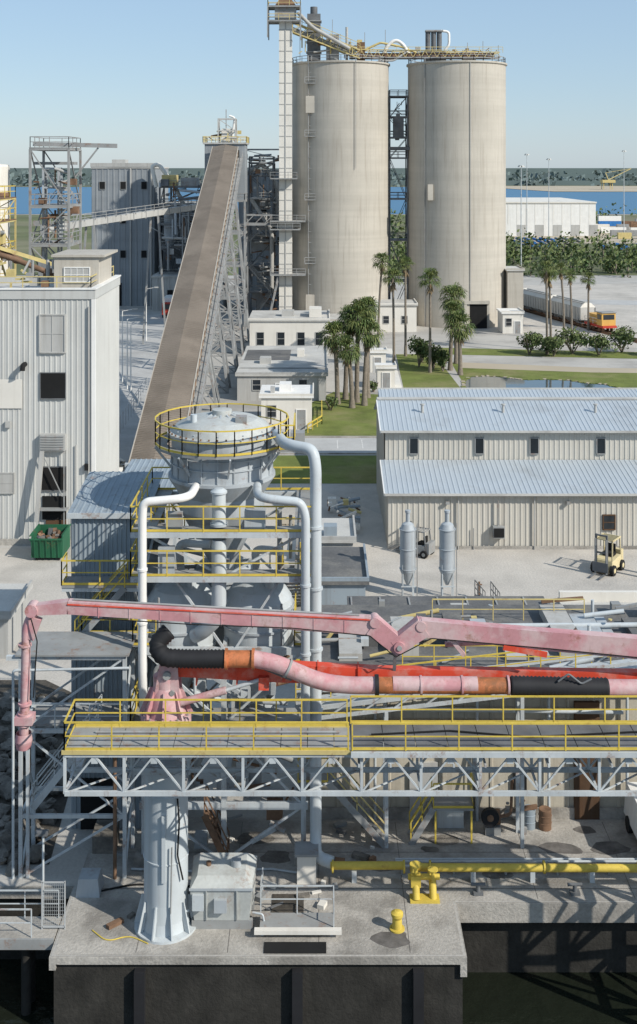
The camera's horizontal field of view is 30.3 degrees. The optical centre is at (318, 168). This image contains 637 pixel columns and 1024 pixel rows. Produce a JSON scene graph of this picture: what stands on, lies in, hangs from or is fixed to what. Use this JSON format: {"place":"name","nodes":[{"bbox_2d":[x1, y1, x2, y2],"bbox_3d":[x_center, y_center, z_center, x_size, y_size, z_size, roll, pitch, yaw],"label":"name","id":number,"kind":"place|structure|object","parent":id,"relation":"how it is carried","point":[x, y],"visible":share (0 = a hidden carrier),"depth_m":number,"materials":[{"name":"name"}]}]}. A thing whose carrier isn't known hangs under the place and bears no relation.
{"place":"outdoors","nodes":[
{"label":"outdoors","id":0,"kind":"place"},
{"bbox_2d":[0,185,16,275],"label":"process stair tower","id":1,"kind":"structure","parent":0,"point":[3,240],"depth_m":115.49,"materials":[{"name":"yellow metal"}]},
{"bbox_2d":[0,680,70,876],"bbox_3d":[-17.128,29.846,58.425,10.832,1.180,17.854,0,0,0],"label":"rock revetment","id":2,"kind":"object","parent":0,"point":[50,743],"visible":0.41,"depth_m":57.06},
{"bbox_2d":[71,484,159,828],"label":"walls","id":3,"kind":"structure","parent":0,"point":[101,539],"depth_m":53.50,"materials":[{"name":"metal"}]},
{"bbox_2d":[81,778,112,829],"bbox_3d":[-10.050,28.850,53.460,1.500,2.300,0.120,0,0,0],"label":"opening","id":4,"kind":"object","parent":3,"relation":"attached to","point":[89,804],"visible":0.5,"depth_m":53.40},
{"bbox_2d":[67,471,163,518],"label":"roof","id":5,"kind":"structure","parent":3,"relation":"on","point":[106,495],"depth_m":55.62,"materials":[{"name":"white metal"}]},
{"bbox_2d":[92,168,167,305],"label":"walls","id":6,"kind":"structure","parent":0,"point":[112,195],"depth_m":257.00,"materials":[{"name":"metal"}]},
{"bbox_2d":[119,313,170,507],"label":"plant road","id":7,"kind":"structure","parent":0,"point":[143,357],"depth_m":178.21,"materials":[{"name":"concrete"}]},
{"bbox_2d":[40,199,196,343],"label":"pipe conveyor","id":8,"kind":"object","parent":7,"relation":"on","point":[116,217],"visible":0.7,"depth_m":198.78,"materials":[{"name":"grey metal"}]},
{"bbox_2d":[124,459,187,568],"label":"lean to roof","id":9,"kind":"object","parent":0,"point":[139,465],"visible":0.21,"depth_m":66.76,"materials":[{"name":"white metal"}]},
{"bbox_2d":[238,171,278,312],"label":"walls","id":10,"kind":"structure","parent":0,"point":[262,182],"depth_m":245.00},
{"bbox_2d":[250,321,328,355],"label":"walls","id":11,"kind":"structure","parent":0,"point":[271,329],"depth_m":188.00,"materials":[{"name":"paint"}]},
{"bbox_2d":[248,309,329,320],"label":"roof","id":12,"kind":"structure","parent":11,"relation":"on","point":[272,315],"depth_m":191.99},
{"bbox_2d":[0,214,636,955],"bbox_3d":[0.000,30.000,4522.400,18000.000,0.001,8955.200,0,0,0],"label":"ground","id":13,"kind":"structure","parent":0,"point":[66,866],"depth_m":149.57,"materials":[{"name":"concrete"}]},
{"bbox_2d":[0,164,9,275],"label":"storage silo","id":14,"kind":"object","parent":13,"relation":"on","point":[4,174],"visible":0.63,"depth_m":123.22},
{"bbox_2d":[0,580,32,658],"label":"side shed","id":15,"kind":"structure","parent":13,"relation":"on","point":[13,601],"depth_m":73.78,"materials":[{"name":"metal"}]},
{"bbox_2d":[0,246,51,275],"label":"elevated conveyor","id":16,"kind":"object","parent":13,"relation":"on","point":[10,255],"visible":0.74,"depth_m":108.90,"materials":[{"name":"yellow metal"}]},
{"bbox_2d":[34,451,64,523],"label":"support frame","id":17,"kind":"object","parent":13,"relation":"on","point":[39,484],"visible":0.88,"depth_m":92.96,"materials":[{"name":"grey metal"}]},
{"bbox_2d":[0,285,118,538],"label":"walls","id":18,"kind":"structure","parent":13,"relation":"on","point":[34,417],"depth_m":93.80,"materials":[{"name":"metal"}]},
{"bbox_2d":[0,379,21,407],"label":"signage","id":19,"kind":"object","parent":18,"relation":"attached to","point":[10,393],"visible":1,"depth_m":93.68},
{"bbox_2d":[0,260,53,287],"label":"roof clutter","id":20,"kind":"object","parent":18,"relation":"on","point":[12,272],"visible":0.63,"depth_m":98.81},
{"bbox_2d":[0,314,66,519],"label":"windows","id":21,"kind":"structure","parent":18,"relation":"attached to","point":[52,333],"depth_m":93.68,"materials":[{"name":"glass"}]},
{"bbox_2d":[40,433,65,450],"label":"louvre","id":22,"kind":"object","parent":18,"relation":"attached to","point":[52,441],"visible":1,"depth_m":93.30,"materials":[{"name":"grey metal"}]},
{"bbox_2d":[0,275,120,298],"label":"parapet","id":23,"kind":"structure","parent":18,"relation":"on","point":[100,289],"depth_m":93.68,"materials":[{"name":"metal"}]},
{"bbox_2d":[51,249,117,287],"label":"penthouse","id":24,"kind":"object","parent":18,"relation":"on","point":[79,262],"visible":0.88,"depth_m":97.00,"materials":[{"name":"concrete"}]},
{"bbox_2d":[91,299,95,471],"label":"corner trim","id":25,"kind":"structure","parent":18,"relation":"attached to","point":[93,385],"depth_m":93.67,"materials":[{"name":"white paint"}]},
{"bbox_2d":[6,631,137,879],"bbox_3d":[-10.389,25.267,50.850,5.623,9.534,2.500,0,0,0],"label":"steel support frame","id":26,"kind":"object","parent":13,"relation":"on","point":[99,646],"visible":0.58,"depth_m":49.94,"materials":[{"name":"metal"}]},
{"bbox_2d":[29,136,116,275],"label":"steel frame tower","id":27,"kind":"structure","parent":13,"relation":"on","point":[47,242],"depth_m":123.40,"materials":[{"name":"metal"}]},
{"bbox_2d":[0,548,204,691],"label":"gravel yard","id":28,"kind":"structure","parent":13,"relation":"on","point":[19,566],"depth_m":84.84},
{"bbox_2d":[29,524,70,559],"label":"dumpster","id":29,"kind":"object","parent":28,"relation":"on","point":[49,540],"visible":1,"depth_m":89.90,"materials":[{"name":"green paint"}]},
{"bbox_2d":[150,163,202,273],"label":"preheater frame","id":30,"kind":"object","parent":13,"relation":"on","point":[171,223],"visible":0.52,"depth_m":251.94,"materials":[{"name":"metal"}]},
{"bbox_2d":[128,145,249,462],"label":"inclined conveyor","id":31,"kind":"object","parent":13,"relation":"on","point":[183,364],"visible":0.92,"depth_m":150.95,"materials":[{"name":"brown metal"}]},
{"bbox_2d":[152,278,226,310],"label":"walls","id":32,"kind":"structure","parent":13,"relation":"on","point":[168,284],"depth_m":248.00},
{"bbox_2d":[203,109,248,330],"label":"conveyor headhouse","id":33,"kind":"structure","parent":13,"relation":"on","point":[227,136],"depth_m":217.00,"materials":[{"name":"grey metal"}]},
{"bbox_2d":[130,403,333,868],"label":"dust collector tower","id":34,"kind":"structure","parent":13,"relation":"on","point":[221,474],"depth_m":51.35,"materials":[{"name":"white metal"}]},
{"bbox_2d":[61,552,137,660],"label":"landings","id":35,"kind":"object","parent":34,"relation":"attached to","point":[119,586],"visible":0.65,"depth_m":52.20,"materials":[{"name":"yellow metal"}]},
{"bbox_2d":[243,156,278,323],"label":"process tower","id":36,"kind":"structure","parent":13,"relation":"on","point":[260,294],"depth_m":227.94,"materials":[{"name":"metal"}]},
{"bbox_2d":[235,345,327,400],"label":"flat roof workshop","id":37,"kind":"structure","parent":13,"relation":"on","point":[258,367],"depth_m":155.42,"materials":[{"name":"white concrete"}]},
{"bbox_2d":[267,0,305,309],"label":"bucket elevator","id":38,"kind":"object","parent":13,"relation":"on","point":[285,16],"visible":0.81,"depth_m":221.00,"materials":[{"name":"grey metal"}]},
{"bbox_2d":[259,381,313,428],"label":"white control hut","id":39,"kind":"object","parent":13,"relation":"on","point":[289,398],"visible":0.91,"depth_m":135.50,"materials":[{"name":"paint"}]},
{"bbox_2d":[10,167,636,186],"bbox_3d":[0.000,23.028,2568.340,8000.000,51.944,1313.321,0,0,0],"label":"distant treeline","id":40,"kind":"object","parent":13,"relation":"on","point":[538,176],"visible":0.32,"depth_m":2298.45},
{"bbox_2d":[10,215,636,274],"bbox_3d":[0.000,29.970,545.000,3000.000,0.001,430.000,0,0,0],"label":"coastal scrub","id":41,"kind":"object","parent":13,"relation":"on","point":[22,233],"depth_m":463.96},
{"bbox_2d":[322,515,355,546],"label":"flat shed","id":42,"kind":"structure","parent":13,"relation":"on","point":[338,532],"depth_m":89.00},
{"bbox_2d":[292,54,389,312],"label":"concrete silo","id":43,"kind":"object","parent":13,"relation":"on","point":[340,154],"visible":0.91,"depth_m":221.58,"materials":[{"name":"beige concrete"}]},
{"bbox_2d":[292,7,499,61],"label":"silo top conveyor","id":44,"kind":"object","parent":43,"relation":"on","point":[313,33],"visible":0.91,"depth_m":227.80,"materials":[{"name":"grey metal"}]},
{"bbox_2d":[322,543,368,604],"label":"substation shed","id":45,"kind":"structure","parent":13,"relation":"on","point":[345,572],"depth_m":81.33,"materials":[{"name":"metal"}]},
{"bbox_2d":[386,348,401,387],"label":"footpath","id":46,"kind":"structure","parent":13,"relation":"on","point":[389,360],"depth_m":174.64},
{"bbox_2d":[374,361,396,388],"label":"pump hut","id":47,"kind":"object","parent":46,"relation":"on","point":[385,375],"visible":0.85,"depth_m":160.00,"materials":[{"name":"white paint"}]},
{"bbox_2d":[381,267,404,362],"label":"palm tree","id":48,"kind":"object","parent":46,"relation":"on","point":[391,277],"visible":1,"depth_m":177.66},
{"bbox_2d":[388,90,409,298],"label":"tower","id":49,"kind":"structure","parent":13,"relation":"on","point":[398,131],"depth_m":228.94,"materials":[{"name":"metal"}]},
{"bbox_2d":[347,596,546,604],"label":"annex","id":50,"kind":"object","parent":13,"relation":"on","point":[391,600],"visible":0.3,"depth_m":73.54,"materials":[{"name":"grey metal"}]},
{"bbox_2d":[406,54,506,328],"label":"concrete silo","id":51,"kind":"object","parent":13,"relation":"on","point":[457,172],"visible":0.99,"depth_m":221.68,"materials":[{"name":"beige concrete"}]},
{"bbox_2d":[322,596,636,820],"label":"dockside shed","id":52,"kind":"structure","parent":13,"relation":"on","point":[615,617],"depth_m":54.40,"materials":[{"name":"metal"}]},
{"bbox_2d":[409,701,599,819],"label":"doors","id":53,"kind":"structure","parent":52,"relation":"in","point":[585,807],"depth_m":54.20,"materials":[{"name":"grey metal"}]},
{"bbox_2d":[373,388,636,549],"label":"metal warehouse","id":54,"kind":"structure","parent":13,"relation":"on","point":[522,468],"depth_m":97.95,"materials":[{"name":"white paint"}]},
{"bbox_2d":[409,437,615,529],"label":"windows","id":55,"kind":"structure","parent":54,"relation":"in","point":[608,520],"depth_m":98.69,"materials":[{"name":"black glass"}]},
{"bbox_2d":[391,228,636,277],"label":"tree belt","id":56,"kind":"object","parent":13,"relation":"on","point":[580,260],"visible":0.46,"depth_m":368.80,"materials":[{"name":"green plant"}]},
{"bbox_2d":[507,226,636,242],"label":"port yard","id":57,"kind":"structure","parent":13,"relation":"on","point":[616,240],"depth_m":503.22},
{"bbox_2d":[506,197,597,235],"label":"white warehouse","id":58,"kind":"structure","parent":57,"relation":"on","point":[573,217],"depth_m":522.00,"materials":[{"name":"paint"}]},
{"bbox_2d":[596,216,636,238],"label":"container stack","id":59,"kind":"object","parent":57,"relation":"on","point":[621,231],"visible":0.81,"depth_m":545.05,"materials":[{"name":"white paint"}]},
{"bbox_2d":[559,590,636,604],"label":"annex","id":60,"kind":"object","parent":13,"relation":"on","point":[606,597],"visible":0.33,"depth_m":72.20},
{"bbox_2d":[0,959,636,1023],"bbox_3d":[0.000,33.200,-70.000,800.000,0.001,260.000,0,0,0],"label":"harbor water","id":61,"kind":"structure","parent":0,"point":[549,997],"depth_m":47.12,"materials":[{"name":"black liquid"}]},
{"bbox_2d":[0,881,65,1015],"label":"jetty","id":62,"kind":"object","parent":61,"relation":"in","point":[28,936],"visible":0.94,"depth_m":46.24,"materials":[{"name":"concrete"}]},
{"bbox_2d":[0,899,636,1023],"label":"face","id":63,"kind":"object","parent":61,"relation":"in","point":[246,994],"visible":0.63,"depth_m":44.90},
{"bbox_2d":[134,968,423,1023],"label":"rubber fenders","id":64,"kind":"object","parent":63,"relation":"attached to","point":[297,995],"visible":1,"depth_m":44.60,"materials":[{"name":"rubber"}]},
{"bbox_2d":[0,886,636,976],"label":"lip","id":65,"kind":"object","parent":63,"relation":"on","point":[546,912],"visible":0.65,"depth_m":48.05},
{"bbox_2d":[0,0,636,167],"label":"sky","id":66,"kind":"structure","parent":0,"point":[150,79],"materials":[{"name":"blue"}]},
{"bbox_2d":[270,455,375,483],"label":"grass lawn","id":67,"kind":"structure","parent":0,"point":[348,469],"depth_m":117.22,"materials":[{"name":"plant"}]},
{"bbox_2d":[10,187,636,213],"bbox_3d":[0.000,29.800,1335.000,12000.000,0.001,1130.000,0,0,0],"label":"bay water","id":68,"kind":"structure","parent":0,"point":[603,200],"depth_m":1208.78,"materials":[{"name":"blue liquid"}]},
{"bbox_2d":[276,438,375,452],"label":"cross road","id":69,"kind":"structure","parent":0,"point":[345,445],"depth_m":127.38,"materials":[{"name":"concrete"}]},
{"bbox_2d":[305,392,377,435],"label":"grass lawn","id":70,"kind":"structure","parent":0,"point":[342,419],"depth_m":140.57,"materials":[{"name":"plant"}]},
{"bbox_2d":[316,320,348,403],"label":"palm tree","id":71,"kind":"object","parent":70,"relation":"on","point":[331,341],"visible":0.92,"depth_m":149.77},
{"bbox_2d":[332,335,361,407],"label":"palm tree","id":72,"kind":"object","parent":70,"relation":"on","point":[346,354],"visible":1,"depth_m":146.87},
{"bbox_2d":[338,298,377,402],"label":"palm tree","id":73,"kind":"object","parent":70,"relation":"on","point":[361,307],"visible":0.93,"depth_m":150.43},
{"bbox_2d":[352,318,387,405],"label":"palm tree","id":74,"kind":"object","parent":70,"relation":"on","point":[369,341],"visible":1,"depth_m":148.76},
{"bbox_2d":[54,817,636,954],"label":"dock pavement","id":75,"kind":"structure","parent":0,"point":[362,917],"depth_m":49.09,"materials":[{"name":"concrete"}]},
{"bbox_2d":[75,819,118,897],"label":"concrete block","id":76,"kind":"structure","parent":75,"relation":"on","point":[90,884],"depth_m":49.25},
{"bbox_2d":[134,787,195,944],"bbox_3d":[-6.050,27.265,46.700,2.513,5.470,2.500,0,0,0],"label":"base","id":77,"kind":"object","parent":75,"relation":"on","point":[139,924],"visible":0.5,"depth_m":45.99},
{"bbox_2d":[144,737,190,936],"bbox_3d":[-6.050,25.940,46.700,1.960,7.880,1.960,0,0,0],"label":"shaft","id":78,"kind":"object","parent":75,"relation":"on","point":[156,892],"visible":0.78,"depth_m":45.95,"materials":[{"name":"metal"}]},
{"bbox_2d":[162,798,183,913],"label":"cables","id":79,"kind":"object","parent":78,"relation":"attached to","point":[163,849],"visible":1,"depth_m":45.74,"materials":[{"name":"grey metal"}]},
{"bbox_2d":[186,853,264,928],"bbox_3d":[-3.848,28.850,47.100,3.572,2.300,2.000,0,0,0],"label":"hydraulic tank cabinet","id":80,"kind":"object","parent":75,"relation":"on","point":[222,889],"visible":0.99,"depth_m":46.40,"materials":[{"name":"grey metal"}]},
{"bbox_2d":[101,820,376,929],"bbox_3d":[-3.136,29.890,50.013,11.986,0.200,6.087,0,0,-11],"label":"dock hardware","id":81,"kind":"object","parent":75,"relation":"on","point":[357,855],"visible":0.56,"depth_m":49.13,"materials":[{"name":"grey metal"}]},
{"bbox_2d":[254,867,341,952],"bbox_3d":[-0.800,29.268,46.785,3.400,1.463,3.670,0,0,0],"label":"gangway landing","id":82,"kind":"object","parent":75,"relation":"on","point":[289,916],"visible":0.99,"depth_m":46.23,"materials":[{"name":"grey metal"}]},
{"bbox_2d":[295,841,317,883],"bbox_3d":[-0.500,29.350,49.700,1.000,1.300,1.000,0,0,0],"label":"pipe support post","id":83,"kind":"object","parent":75,"relation":"on","point":[306,853],"visible":1,"depth_m":49.30,"materials":[{"name":"grey metal"}]},
{"bbox_2d":[298,757,388,847],"bbox_3d":[1.090,28.032,52.386,4.029,4.122,1.029,0,0,0],"label":"access stair","id":84,"kind":"object","parent":75,"relation":"on","point":[364,818],"visible":0.64,"depth_m":51.92,"materials":[{"name":"grey metal"}]},
{"bbox_2d":[102,822,636,952],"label":"pavement joints","id":85,"kind":"object","parent":75,"relation":"on","point":[318,888],"visible":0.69,"depth_m":49.01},
{"bbox_2d":[407,773,474,844],"bbox_3d":[5.455,28.673,52.797,2.948,2.803,1.255,0,0,0],"label":"yellow platform stair","id":86,"kind":"object","parent":75,"relation":"on","point":[428,810],"visible":0.83,"depth_m":52.26,"materials":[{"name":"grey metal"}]},
{"bbox_2d":[295,650,636,847],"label":"service conveyor","id":87,"kind":"object","parent":75,"relation":"on","point":[519,780],"visible":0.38,"depth_m":51.98,"materials":[{"name":"white metal"}]},
{"bbox_2d":[330,860,636,903],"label":"yellow fuel pipe","id":88,"kind":"object","parent":75,"relation":"on","point":[416,876],"visible":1,"depth_m":49.37,"materials":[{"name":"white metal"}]},
{"bbox_2d":[436,780,537,835],"bbox_3d":[7.666,29.124,53.423,4.532,2.678,1.526,0,0,0],"label":"compressor unit","id":89,"kind":"object","parent":75,"relation":"on","point":[491,817],"visible":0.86,"depth_m":53.31,"materials":[{"name":"grey metal"}]},
{"bbox_2d":[395,858,636,874],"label":"service pipes","id":90,"kind":"object","parent":75,"relation":"on","point":[530,860],"visible":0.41,"depth_m":50.34,"materials":[{"name":"grey metal"}]},
{"bbox_2d":[624,782,636,838],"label":"white van","id":91,"kind":"object","parent":75,"relation":"on","point":[630,807],"visible":1,"depth_m":52.95,"materials":[{"name":"paint"}]},
{"bbox_2d":[61,695,636,795],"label":"truss walkway bridge","id":92,"kind":"structure","parent":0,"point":[510,741],"depth_m":44.02,"materials":[{"name":"white metal"}]},
{"bbox_2d":[14,598,636,750],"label":"loading boom crane","id":93,"kind":"object","parent":92,"relation":"on","point":[261,668],"visible":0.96,"depth_m":45.89,"materials":[{"name":"pink metal"}]},
{"bbox_2d":[374,306,416,331],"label":"walls","id":94,"kind":"structure","parent":0,"point":[411,315],"depth_m":216.00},
{"bbox_2d":[396,354,459,387],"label":"grass lawn","id":95,"kind":"structure","parent":0,"point":[413,374],"depth_m":170.45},
{"bbox_2d":[417,268,441,372],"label":"palm tree","id":96,"kind":"object","parent":95,"relation":"on","point":[431,274],"visible":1,"depth_m":172.84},
{"bbox_2d":[240,484,636,608],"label":"dirt lot ground","id":97,"kind":"structure","parent":0,"point":[548,573],"depth_m":88.45,"materials":[{"name":"concrete"}]},
{"bbox_2d":[327,497,361,529],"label":"parts skid","id":98,"kind":"object","parent":97,"relation":"on","point":[345,502],"visible":0.8,"depth_m":100.52,"materials":[{"name":"grey metal"}]},
{"bbox_2d":[399,509,417,595],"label":"vertical tank","id":99,"kind":"object","parent":97,"relation":"on","point":[407,548],"visible":0.98,"depth_m":81.89,"materials":[{"name":"grey metal"}]},
{"bbox_2d":[439,509,456,595],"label":"vertical tank","id":100,"kind":"object","parent":97,"relation":"on","point":[447,548],"visible":0.98,"depth_m":81.90,"materials":[{"name":"grey metal"}]},
{"bbox_2d":[589,533,624,578],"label":"forklift","id":101,"kind":"object","parent":97,"relation":"on","point":[609,557],"visible":1,"depth_m":86.97,"materials":[{"name":"metal"}]},
{"bbox_2d":[441,348,636,358],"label":"grass lawn","id":102,"kind":"structure","parent":0,"point":[541,353],"depth_m":190.72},
{"bbox_2d":[554,326,593,353],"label":"broadleaf tree","id":103,"kind":"object","parent":102,"relation":"on","point":[576,336],"visible":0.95,"depth_m":189.62,"materials":[{"name":"green plant"}]},
{"bbox_2d":[465,376,615,387],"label":"pond water","id":104,"kind":"structure","parent":0,"point":[486,382],"depth_m":164.02,"materials":[{"name":"grey liquid"}]},
{"bbox_2d":[453,362,636,387],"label":"grass lawn","id":105,"kind":"structure","parent":0,"point":[625,380],"depth_m":170.45,"materials":[{"name":"plant"}]},
{"bbox_2d":[438,282,467,363],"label":"palm tree","id":106,"kind":"object","parent":105,"relation":"on","point":[453,290],"visible":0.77,"depth_m":180.74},
{"bbox_2d":[443,310,478,374],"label":"palm tree","id":107,"kind":"object","parent":105,"relation":"on","point":[459,336],"visible":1,"depth_m":170.74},
{"bbox_2d":[462,362,636,372],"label":"gravel path","id":108,"kind":"structure","parent":0,"point":[540,367],"depth_m":176.35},
{"bbox_2d":[506,186,636,191],"bbox_3d":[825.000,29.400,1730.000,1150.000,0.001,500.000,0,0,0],"label":"sand beach","id":109,"kind":"structure","parent":0,"point":[588,188],"depth_m":1728.96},
{"bbox_2d":[520,283,636,347],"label":"rail yard ground","id":110,"kind":"structure","parent":0,"point":[626,315],"depth_m":253.84,"materials":[{"name":"concrete"}]},
{"bbox_2d":[504,265,524,309],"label":"loading annex","id":111,"kind":"object","parent":110,"relation":"on","point":[513,286],"visible":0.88,"depth_m":224.00,"materials":[{"name":"concrete"}]},
{"bbox_2d":[523,307,636,342],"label":"railway track","id":112,"kind":"structure","parent":110,"relation":"on","point":[606,332],"depth_m":227.68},
{"bbox_2d":[523,288,556,314],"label":"hopper railcar","id":113,"kind":"object","parent":112,"relation":"on","point":[534,299],"visible":0.66,"depth_m":241.21,"materials":[{"name":"grey metal"}]},
{"bbox_2d":[551,295,595,324],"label":"hopper railcar","id":114,"kind":"object","parent":112,"relation":"on","point":[579,308],"visible":0.73,"depth_m":225.81,"materials":[{"name":"grey metal"}]},
{"bbox_2d":[584,311,616,331],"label":"locomotive","id":115,"kind":"object","parent":112,"relation":"on","point":[603,319],"visible":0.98,"depth_m":214.25,"materials":[{"name":"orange metal"}]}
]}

